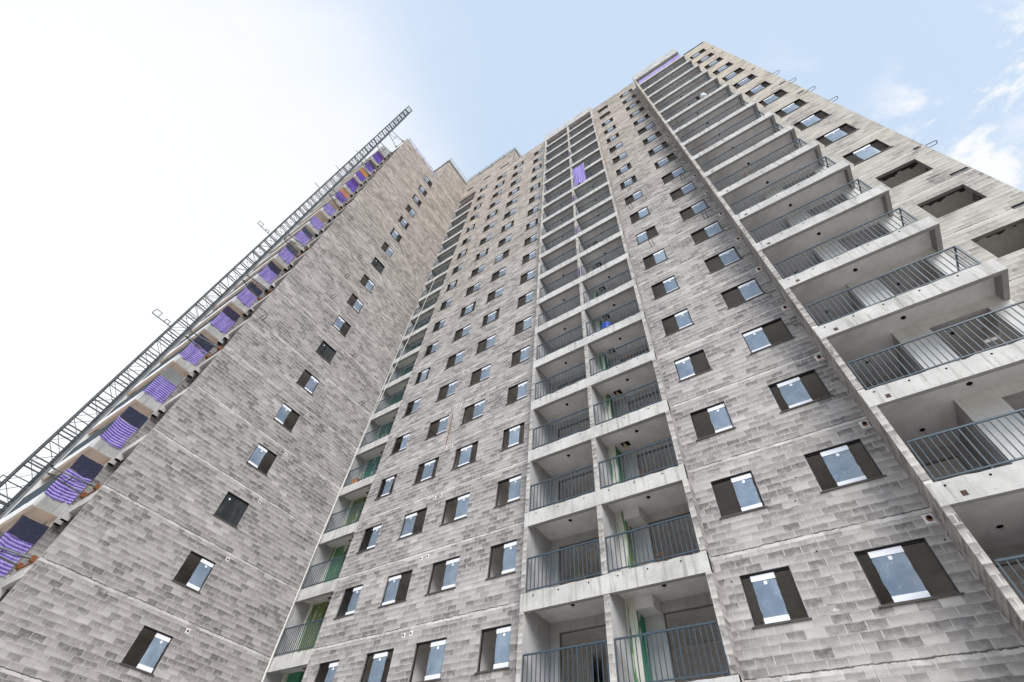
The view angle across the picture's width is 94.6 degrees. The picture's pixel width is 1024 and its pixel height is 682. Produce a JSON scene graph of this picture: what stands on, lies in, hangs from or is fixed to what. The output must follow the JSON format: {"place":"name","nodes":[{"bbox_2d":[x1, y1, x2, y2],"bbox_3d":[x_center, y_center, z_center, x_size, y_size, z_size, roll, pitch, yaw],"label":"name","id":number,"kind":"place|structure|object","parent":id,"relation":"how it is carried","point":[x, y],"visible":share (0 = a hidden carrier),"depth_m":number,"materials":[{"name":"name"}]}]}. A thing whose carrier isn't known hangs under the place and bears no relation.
{"place":"outdoors","nodes":[
{"label":"outdoors","id":0,"kind":"place"},
{"bbox_2d":[0,0,1023,508],"label":"sky","id":1,"kind":"structure","parent":0,"point":[145,145],"materials":[{"name":"white"}]},
{"bbox_3d":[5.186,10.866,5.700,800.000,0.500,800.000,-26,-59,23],"label":"ground","id":2,"kind":"structure","parent":0,"visible":0},
{"bbox_2d":[0,106,411,570],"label":"hoist mast","id":3,"kind":"object","parent":2,"relation":"on","point":[38,477],"visible":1,"depth_m":22.23,"materials":[{"name":"metal"}]},
{"bbox_2d":[0,42,1023,681],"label":"apartment building","id":4,"kind":"structure","parent":2,"relation":"on","point":[766,424],"depth_m":18.31,"materials":[{"name":"concrete"}]},
{"bbox_2d":[0,531,32,576],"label":"safety cloth","id":5,"kind":"object","parent":4,"relation":"attached to","point":[8,540],"visible":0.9,"depth_m":16.91,"materials":[{"name":"fabric"}]},
{"bbox_2d":[8,515,48,544],"bbox_3d":[-17.907,7.001,17.487,0.024,0.754,0.966,-26,-59,23],"label":"shade net","id":6,"kind":"object","parent":4,"relation":"attached to","point":[26,529],"visible":1,"depth_m":17.49,"materials":[{"name":"fabric"}]},
{"bbox_2d":[44,467,91,503],"bbox_3d":[-17.773,5.831,18.938,0.070,1.250,0.965,-26,-59,23],"label":"safety cloth","id":7,"kind":"object","parent":4,"relation":"attached to","point":[59,491],"visible":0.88,"depth_m":18.86,"materials":[{"name":"fabric"}]},
{"bbox_2d":[70,454,103,480],"bbox_3d":[-17.711,5.276,19.682,0.022,0.753,0.973,-26,-59,23],"label":"shade net","id":8,"kind":"object","parent":4,"relation":"attached to","point":[84,466],"visible":1,"depth_m":19.69,"materials":[{"name":"fabric"}]},
{"bbox_2d":[101,416,137,448],"bbox_3d":[-17.567,4.100,21.139,0.071,1.278,0.984,-26,-59,23],"label":"safety cloth","id":9,"kind":"object","parent":4,"relation":"attached to","point":[118,432],"visible":1,"depth_m":21.12,"materials":[{"name":"fabric"}]},
{"bbox_2d":[120,406,147,428],"bbox_3d":[-17.512,3.554,21.883,0.025,0.753,0.966,-26,-59,23],"label":"shade net","id":10,"kind":"object","parent":4,"relation":"attached to","point":[130,415],"visible":1,"depth_m":21.89,"materials":[{"name":"fabric"}]},
{"bbox_2d":[119,625,173,675],"bbox_3d":[-13.007,11.040,16.872,0.150,1.224,1.272,-26,-59,23],"label":"window","id":11,"kind":"structure","parent":4,"relation":"in","point":[161,640],"depth_m":17.00,"materials":[{"name":"glass"}]},
{"bbox_2d":[143,375,176,403],"bbox_3d":[-17.370,2.379,23.340,0.069,1.221,0.977,-26,-59,23],"label":"safety cloth","id":12,"kind":"object","parent":4,"relation":"attached to","point":[160,389],"visible":1,"depth_m":23.34,"materials":[{"name":"fabric"}]},
{"bbox_2d":[160,366,183,385],"bbox_3d":[-17.334,1.800,24.117,0.025,0.690,0.910,-26,-59,23],"label":"board","id":13,"kind":"object","parent":4,"relation":"attached to","point":[172,376],"visible":1,"depth_m":24.10,"materials":[{"name":"concrete"}]},
{"bbox_2d":[179,341,207,364],"bbox_3d":[-17.178,0.661,25.529,0.058,1.249,0.971,-26,-59,23],"label":"safety cloth","id":14,"kind":"object","parent":4,"relation":"attached to","point":[191,353],"visible":0.92,"depth_m":25.45,"materials":[{"name":"fabric"}]},
{"bbox_2d":[172,550,215,593],"bbox_3d":[-12.809,9.316,19.070,0.150,1.224,1.272,-26,-59,23],"label":"window","id":15,"kind":"structure","parent":4,"relation":"in","point":[198,578],"depth_m":19.22,"materials":[{"name":"glass"}]},
{"bbox_2d":[193,333,214,351],"bbox_3d":[-17.117,0.102,26.281,0.023,0.742,0.971,-26,-59,23],"label":"shade net","id":16,"kind":"object","parent":4,"relation":"attached to","point":[206,347],"visible":0.77,"depth_m":26.28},
{"bbox_2d":[210,312,234,333],"bbox_3d":[-16.976,-1.075,27.742,0.071,1.225,0.978,-26,-59,23],"label":"safety cloth","id":17,"kind":"object","parent":4,"relation":"attached to","point":[222,322],"visible":1,"depth_m":27.72,"materials":[{"name":"fabric"}]},
{"bbox_2d":[212,491,249,528],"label":"window","id":18,"kind":"structure","parent":4,"relation":"in","point":[232,508],"depth_m":21.30,"materials":[{"name":"glass"}]},
{"bbox_2d":[222,305,240,321],"bbox_3d":[-16.925,-1.622,28.472,0.024,0.744,0.962,-26,-59,23],"label":"shade net","id":19,"kind":"object","parent":4,"relation":"attached to","point":[230,313],"visible":1,"depth_m":28.48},
{"bbox_2d":[237,287,256,307],"bbox_3d":[-16.778,-2.791,29.930,0.074,1.271,0.971,-26,-59,23],"label":"safety cloth","id":20,"kind":"object","parent":4,"relation":"attached to","point":[246,297],"visible":0.99,"depth_m":29.91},
{"bbox_2d":[246,282,262,296],"bbox_3d":[-16.723,-3.347,30.678,0.024,0.754,0.974,-26,-59,23],"label":"shade net","id":21,"kind":"object","parent":4,"relation":"attached to","point":[258,292],"visible":0.82,"depth_m":30.73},
{"bbox_2d":[246,443,276,475],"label":"window","id":22,"kind":"structure","parent":4,"relation":"in","point":[255,459],"depth_m":23.40,"materials":[{"name":"glass"}]},
{"bbox_2d":[258,265,277,283],"bbox_3d":[-16.579,-4.518,32.132,0.071,1.224,0.973,-26,-59,23],"label":"safety cloth","id":23,"kind":"object","parent":4,"relation":"attached to","point":[268,274],"visible":1,"depth_m":32.13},
{"bbox_2d":[268,260,281,274],"bbox_3d":[-16.525,-5.062,32.864,0.023,0.767,0.970,-26,-59,23],"label":"shade net","id":24,"kind":"object","parent":4,"relation":"attached to","point":[273,267],"visible":1,"depth_m":32.87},
{"bbox_2d":[278,246,294,263],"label":"safety cloth","id":25,"kind":"object","parent":4,"relation":"attached to","point":[286,255],"visible":1,"depth_m":34.33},
{"bbox_2d":[273,403,299,431],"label":"window","id":26,"kind":"structure","parent":4,"relation":"in","point":[282,414],"depth_m":25.60,"materials":[{"name":"glass"}]},
{"bbox_2d":[294,230,309,244],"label":"safety cloth","id":27,"kind":"object","parent":4,"relation":"attached to","point":[302,237],"visible":0.98,"depth_m":36.49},
{"bbox_2d":[302,226,313,239],"bbox_3d":[-16.131,-8.509,37.261,0.022,0.754,0.972,-26,-59,23],"label":"shade net","id":28,"kind":"object","parent":4,"relation":"attached to","point":[307,232],"visible":1,"depth_m":37.27,"materials":[{"name":"fabric"}]},
{"bbox_2d":[296,369,319,395],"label":"window","id":29,"kind":"structure","parent":4,"relation":"in","point":[313,381],"depth_m":28.05,"materials":[{"name":"glass"}]},
{"bbox_2d":[310,215,323,229],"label":"safety cloth","id":30,"kind":"object","parent":4,"relation":"attached to","point":[316,222],"visible":1,"depth_m":38.70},
{"bbox_2d":[316,340,336,364],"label":"window","id":31,"kind":"structure","parent":4,"relation":"in","point":[324,350],"depth_m":30.12,"materials":[{"name":"glass"}]},
{"bbox_2d":[315,659,339,681],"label":"window","id":32,"kind":"structure","parent":4,"relation":"in","point":[333,665],"depth_m":17.82,"materials":[{"name":"glass"}]},
{"bbox_2d":[324,202,335,215],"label":"safety cloth","id":33,"kind":"object","parent":4,"relation":"attached to","point":[329,208],"visible":1,"depth_m":40.91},
{"bbox_2d":[261,314,412,681],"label":"hanging rope","id":34,"kind":"object","parent":4,"relation":"hanging from","point":[335,500],"visible":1,"depth_m":26.42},
{"bbox_2d":[332,315,350,336],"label":"window","id":35,"kind":"structure","parent":4,"relation":"in","point":[338,323],"depth_m":32.21,"materials":[{"name":"glass"}]},
{"bbox_2d":[333,584,362,619],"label":"window","id":36,"kind":"structure","parent":4,"relation":"in","point":[356,589],"depth_m":19.78,"materials":[{"name":"metal"}]},
{"bbox_2d":[262,277,435,681],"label":"hanging rope","id":37,"kind":"object","parent":4,"relation":"hanging from","point":[334,505],"visible":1,"depth_m":24.93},
{"bbox_2d":[346,180,356,191],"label":"safety cloth","id":38,"kind":"object","parent":4,"relation":"attached to","point":[351,186],"visible":1,"depth_m":45.31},
{"bbox_2d":[346,293,363,313],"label":"window","id":39,"kind":"structure","parent":4,"relation":"in","point":[358,304],"depth_m":34.64,"materials":[{"name":"glass"}]},
{"bbox_2d":[360,274,374,292],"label":"window","id":40,"kind":"structure","parent":4,"relation":"in","point":[369,286],"depth_m":36.87,"materials":[{"name":"glass"}]},
{"bbox_2d":[356,523,381,553],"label":"window","id":41,"kind":"structure","parent":4,"relation":"in","point":[376,528],"depth_m":21.99,"materials":[{"name":"glass"}]},
{"bbox_2d":[360,648,393,681],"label":"window","id":42,"kind":"structure","parent":4,"relation":"in","point":[377,668],"depth_m":16.71,"materials":[{"name":"glass"}]},
{"bbox_2d":[371,257,384,274],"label":"window","id":43,"kind":"structure","parent":4,"relation":"in","point":[376,263],"depth_m":38.95,"materials":[{"name":"metal"}]},
{"bbox_2d":[374,473,397,499],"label":"window","id":44,"kind":"structure","parent":4,"relation":"in","point":[389,480],"depth_m":24.27,"materials":[{"name":"glass"}]},
{"bbox_2d":[378,569,412,607],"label":"window","id":45,"kind":"structure","parent":4,"relation":"in","point":[390,593],"depth_m":18.88,"materials":[{"name":"glass"}]},
{"bbox_2d":[389,432,409,455],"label":"window","id":46,"kind":"structure","parent":4,"relation":"in","point":[405,437],"depth_m":26.43,"materials":[{"name":"glass"}]},
{"bbox_2d":[402,397,420,417],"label":"window","id":47,"kind":"structure","parent":4,"relation":"in","point":[416,402],"depth_m":28.63,"materials":[{"name":"glass"}]},
{"bbox_2d":[397,507,426,539],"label":"window","id":48,"kind":"structure","parent":4,"relation":"in","point":[409,521],"depth_m":21.10,"materials":[{"name":"glass"}]},
{"bbox_2d":[413,367,430,385],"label":"window","id":49,"kind":"structure","parent":4,"relation":"in","point":[424,373],"depth_m":30.89,"materials":[{"name":"glass"}]},
{"bbox_2d":[412,456,439,485],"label":"window","id":50,"kind":"structure","parent":4,"relation":"in","point":[429,465],"depth_m":23.19,"materials":[{"name":"glass"}]},
{"bbox_2d":[410,637,446,681],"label":"window","id":51,"kind":"structure","parent":4,"relation":"in","point":[435,661],"depth_m":15.53,"materials":[{"name":"glass"}]},
{"bbox_2d":[422,341,438,357],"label":"window","id":52,"kind":"structure","parent":4,"relation":"in","point":[435,344],"depth_m":33.06,"materials":[{"name":"metal"}]},
{"bbox_2d":[425,415,448,439],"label":"window","id":53,"kind":"structure","parent":4,"relation":"in","point":[443,421],"depth_m":25.32,"materials":[{"name":"glass"}]},
{"bbox_2d":[424,556,459,595],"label":"window","id":54,"kind":"structure","parent":4,"relation":"in","point":[450,575],"depth_m":17.72,"materials":[{"name":"glass"}]},
{"bbox_2d":[435,379,457,402],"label":"window","id":55,"kind":"structure","parent":4,"relation":"in","point":[452,386],"depth_m":27.53,"materials":[{"name":"glass"}]},
{"bbox_2d":[439,492,469,525],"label":"window","id":56,"kind":"structure","parent":4,"relation":"in","point":[463,500],"depth_m":19.94,"materials":[{"name":"glass"}]},
{"bbox_2d":[444,349,464,369],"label":"window","id":57,"kind":"structure","parent":4,"relation":"in","point":[459,356],"depth_m":29.78,"materials":[{"name":"glass"}]},
{"bbox_2d":[451,323,470,342],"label":"window","id":58,"kind":"structure","parent":4,"relation":"in","point":[465,329],"depth_m":31.95,"materials":[{"name":"glass"}]},
{"bbox_2d":[451,440,478,470],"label":"window","id":59,"kind":"structure","parent":4,"relation":"in","point":[466,450],"depth_m":22.28,"materials":[{"name":"metal"}]},
{"bbox_2d":[458,301,475,318],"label":"window","id":60,"kind":"structure","parent":4,"relation":"in","point":[468,308],"depth_m":34.26,"materials":[{"name":"glass"}]},
{"bbox_2d":[460,399,484,424],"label":"window","id":61,"kind":"structure","parent":4,"relation":"in","point":[479,406],"depth_m":24.36,"materials":[{"name":"glass"}]},
{"bbox_2d":[465,281,480,296],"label":"window","id":62,"kind":"structure","parent":4,"relation":"in","point":[476,286],"depth_m":36.40,"materials":[{"name":"glass"}]},
{"bbox_2d":[468,363,490,386],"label":"window","id":63,"kind":"structure","parent":4,"relation":"in","point":[486,369],"depth_m":26.58,"materials":[{"name":"glass"}]},
{"bbox_2d":[475,334,495,354],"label":"window","id":64,"kind":"structure","parent":4,"relation":"in","point":[490,340],"depth_m":28.80,"materials":[{"name":"glass"}]},
{"bbox_2d":[480,308,499,327],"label":"window","id":65,"kind":"structure","parent":4,"relation":"in","point":[491,316],"depth_m":31.09,"materials":[{"name":"metal"}]},
{"bbox_2d":[474,624,510,673],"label":"window","id":66,"kind":"structure","parent":4,"relation":"in","point":[502,648],"depth_m":14.44,"materials":[{"name":"metal"}]},
{"bbox_2d":[485,286,503,303],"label":"window","id":67,"kind":"structure","parent":4,"relation":"in","point":[499,291],"depth_m":33.21,"materials":[{"name":"glass"}]},
{"bbox_2d":[490,266,506,282],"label":"window","id":68,"kind":"structure","parent":4,"relation":"in","point":[503,271],"depth_m":35.44,"materials":[{"name":"glass"}]},
{"bbox_2d":[485,539,516,579],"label":"window","id":69,"kind":"structure","parent":4,"relation":"in","point":[509,557],"depth_m":16.66,"materials":[{"name":"glass"}]},
{"bbox_2d":[493,474,520,507],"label":"window","id":70,"kind":"structure","parent":4,"relation":"in","point":[515,481],"depth_m":18.87,"materials":[{"name":"metal"}]},
{"bbox_2d":[500,422,524,451],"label":"window","id":71,"kind":"structure","parent":4,"relation":"in","point":[514,431],"depth_m":21.19,"materials":[{"name":"glass"}]},
{"bbox_2d":[505,379,527,405],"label":"window","id":72,"kind":"structure","parent":4,"relation":"in","point":[522,387],"depth_m":23.30,"materials":[{"name":"glass"}]},
{"bbox_2d":[509,345,529,367],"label":"window","id":73,"kind":"structure","parent":4,"relation":"in","point":[524,356],"depth_m":25.52,"materials":[{"name":"glass"}]},
{"bbox_2d":[513,315,531,335],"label":"window","id":74,"kind":"structure","parent":4,"relation":"in","point":[527,321],"depth_m":27.76,"materials":[{"name":"metal"}]},
{"bbox_2d":[516,290,532,308],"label":"window","id":75,"kind":"structure","parent":4,"relation":"in","point":[529,296],"depth_m":29.96,"materials":[{"name":"glass"}]},
{"bbox_2d":[519,268,534,284],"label":"window","id":76,"kind":"structure","parent":4,"relation":"in","point":[531,273],"depth_m":32.17,"materials":[{"name":"glass"}]},
{"bbox_2d":[521,250,535,264],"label":"window","id":77,"kind":"structure","parent":4,"relation":"in","point":[532,254],"depth_m":34.35,"materials":[{"name":"glass"}]},
{"bbox_2d":[405,48,713,292],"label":"window","id":78,"kind":"structure","parent":4,"relation":"in","point":[416,199],"depth_m":46.78,"materials":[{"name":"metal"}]},
{"bbox_2d":[572,162,585,186],"bbox_3d":[5.539,-13.789,39.068,1.139,4.203,0.136,-26,-59,23],"label":"hanging cloth","id":79,"kind":"object","parent":4,"relation":"hanging from","point":[579,175],"visible":1,"depth_m":38.88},
{"bbox_2d":[616,163,631,175],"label":"window","id":80,"kind":"structure","parent":4,"relation":"in","point":[624,168],"depth_m":35.69,"materials":[{"name":"glass"}]},
{"bbox_2d":[620,175,637,189],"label":"window","id":81,"kind":"structure","parent":4,"relation":"in","point":[627,182],"depth_m":33.45,"materials":[{"name":"glass"}]},
{"bbox_2d":[624,189,643,205],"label":"window","id":82,"kind":"structure","parent":4,"relation":"in","point":[638,194],"depth_m":31.11,"materials":[{"name":"glass"}]},
{"bbox_2d":[630,206,650,223],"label":"window","id":83,"kind":"structure","parent":4,"relation":"in","point":[643,212],"depth_m":28.93,"materials":[{"name":"glass"}]},
{"bbox_2d":[635,225,658,244],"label":"window","id":84,"kind":"structure","parent":4,"relation":"in","point":[641,237],"depth_m":26.89,"materials":[{"name":"glass"}]},
{"bbox_2d":[642,131,661,144],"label":"window","id":85,"kind":"structure","parent":4,"relation":"in","point":[652,137],"depth_m":36.78,"materials":[{"name":"metal"}]},
{"bbox_2d":[642,248,668,269],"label":"window","id":86,"kind":"structure","parent":4,"relation":"in","point":[659,256],"depth_m":24.48,"materials":[{"name":"glass"}]},
{"bbox_2d":[648,141,668,156],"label":"window","id":87,"kind":"structure","parent":4,"relation":"in","point":[658,148],"depth_m":34.57,"materials":[{"name":"glass"}]},
{"bbox_2d":[639,54,679,83],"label":"top cloth","id":88,"kind":"object","parent":4,"relation":"attached to","point":[661,67],"visible":1,"depth_m":44.80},
{"bbox_2d":[651,275,679,299],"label":"window","id":89,"kind":"structure","parent":4,"relation":"in","point":[670,284],"depth_m":22.27,"materials":[{"name":"glass"}]},
{"bbox_2d":[654,153,676,169],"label":"window","id":90,"kind":"structure","parent":4,"relation":"in","point":[662,162],"depth_m":32.41,"materials":[{"name":"glass"}]},
{"bbox_2d":[661,166,686,183],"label":"window","id":91,"kind":"structure","parent":4,"relation":"in","point":[676,172],"depth_m":30.05,"materials":[{"name":"glass"}]},
{"bbox_2d":[661,308,694,336],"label":"window","id":92,"kind":"structure","parent":4,"relation":"in","point":[682,317],"depth_m":20.06,"materials":[{"name":"glass"}]},
{"bbox_2d":[669,181,695,201],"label":"window","id":93,"kind":"structure","parent":4,"relation":"in","point":[688,187],"depth_m":27.82,"materials":[{"name":"glass"}]},
{"bbox_2d":[674,349,712,381],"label":"window","id":94,"kind":"structure","parent":4,"relation":"in","point":[684,368],"depth_m":18.04,"materials":[{"name":"glass"}]},
{"bbox_2d":[679,199,709,221],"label":"window","id":95,"kind":"structure","parent":4,"relation":"in","point":[700,206],"depth_m":25.61,"materials":[{"name":"glass"}]},
{"bbox_2d":[690,221,724,244],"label":"window","id":96,"kind":"structure","parent":4,"relation":"in","point":[712,229],"depth_m":23.40,"materials":[{"name":"glass"}]},
{"bbox_2d":[690,401,735,440],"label":"window","id":97,"kind":"structure","parent":4,"relation":"in","point":[720,418],"depth_m":15.62,"materials":[{"name":"glass"}]},
{"bbox_2d":[712,62,733,74],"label":"window","id":98,"kind":"structure","parent":4,"relation":"in","point":[723,67],"depth_m":38.40,"materials":[{"name":"glass"}]},
{"bbox_2d":[704,246,742,273],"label":"window","id":99,"kind":"structure","parent":4,"relation":"in","point":[729,256],"depth_m":21.19,"materials":[{"name":"glass"}]},
{"bbox_2d":[722,67,744,81],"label":"window","id":100,"kind":"structure","parent":4,"relation":"in","point":[732,74],"depth_m":36.23,"materials":[{"name":"glass"}]},
{"bbox_2d":[711,470,766,518],"bbox_3d":[6.417,4.386,13.473,1.290,1.224,0.150,-26,-59,23],"label":"window","id":101,"kind":"structure","parent":4,"relation":"in","point":[747,495],"depth_m":13.41,"materials":[{"name":"glass"}]},
{"bbox_2d":[721,278,765,309],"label":"window","id":102,"kind":"structure","parent":4,"relation":"in","point":[749,289],"depth_m":18.96,"materials":[{"name":"glass"}]},
{"bbox_2d":[732,74,756,88],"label":"window","id":103,"kind":"structure","parent":4,"relation":"in","point":[745,80],"depth_m":34.01,"materials":[{"name":"metal"}]},
{"bbox_2d":[744,81,772,96],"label":"window","id":104,"kind":"structure","parent":4,"relation":"in","point":[758,88],"depth_m":31.80,"materials":[{"name":"glass"}]},
{"bbox_2d":[741,317,794,354],"bbox_3d":[9.054,-0.169,16.798,1.500,1.224,0.150,-26,-59,23],"label":"window","id":105,"kind":"structure","parent":4,"relation":"in","point":[755,338],"depth_m":16.98,"materials":[{"name":"glass"}]},
{"bbox_2d":[758,89,788,106],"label":"window","id":106,"kind":"structure","parent":4,"relation":"in","point":[772,97],"depth_m":29.60,"materials":[{"name":"glass"}]},
{"bbox_2d":[739,566,811,628],"bbox_3d":[6.220,6.110,11.275,1.290,1.224,0.150,-26,-59,23],"label":"window","id":107,"kind":"structure","parent":4,"relation":"in","point":[771,603],"depth_m":11.31,"materials":[{"name":"metal"}]},
{"bbox_2d":[774,99,808,117],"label":"window","id":108,"kind":"structure","parent":4,"relation":"in","point":[791,107],"depth_m":27.36,"materials":[{"name":"glass"}]},
{"bbox_2d":[768,369,833,412],"bbox_3d":[8.857,1.554,14.600,1.500,1.224,0.150,-26,-59,23],"label":"window","id":109,"kind":"structure","parent":4,"relation":"in","point":[792,390],"depth_m":14.69,"materials":[{"name":"glass"}]},
{"bbox_2d":[793,110,831,130],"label":"window","id":110,"kind":"structure","parent":4,"relation":"in","point":[812,119],"depth_m":25.14,"materials":[{"name":"glass"}]},
{"bbox_2d":[816,123,859,146],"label":"window","id":111,"kind":"structure","parent":4,"relation":"in","point":[835,134],"depth_m":22.92,"materials":[{"name":"glass"}]},
{"bbox_2d":[804,438,886,492],"bbox_3d":[8.659,3.278,12.402,1.500,1.224,0.150,-26,-59,23],"label":"window","id":112,"kind":"structure","parent":4,"relation":"in","point":[840,462],"depth_m":12.42,"materials":[{"name":"metal"}]},
{"bbox_2d":[842,139,892,165],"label":"window","id":113,"kind":"structure","parent":4,"relation":"in","point":[865,152],"depth_m":20.69,"materials":[{"name":"glass"}]},
{"bbox_2d":[854,537,963,607],"bbox_3d":[8.461,5.001,10.204,1.500,1.224,0.150,-26,-59,23],"label":"window","id":114,"kind":"structure","parent":4,"relation":"in","point":[896,572],"depth_m":10.25,"materials":[{"name":"glass"}]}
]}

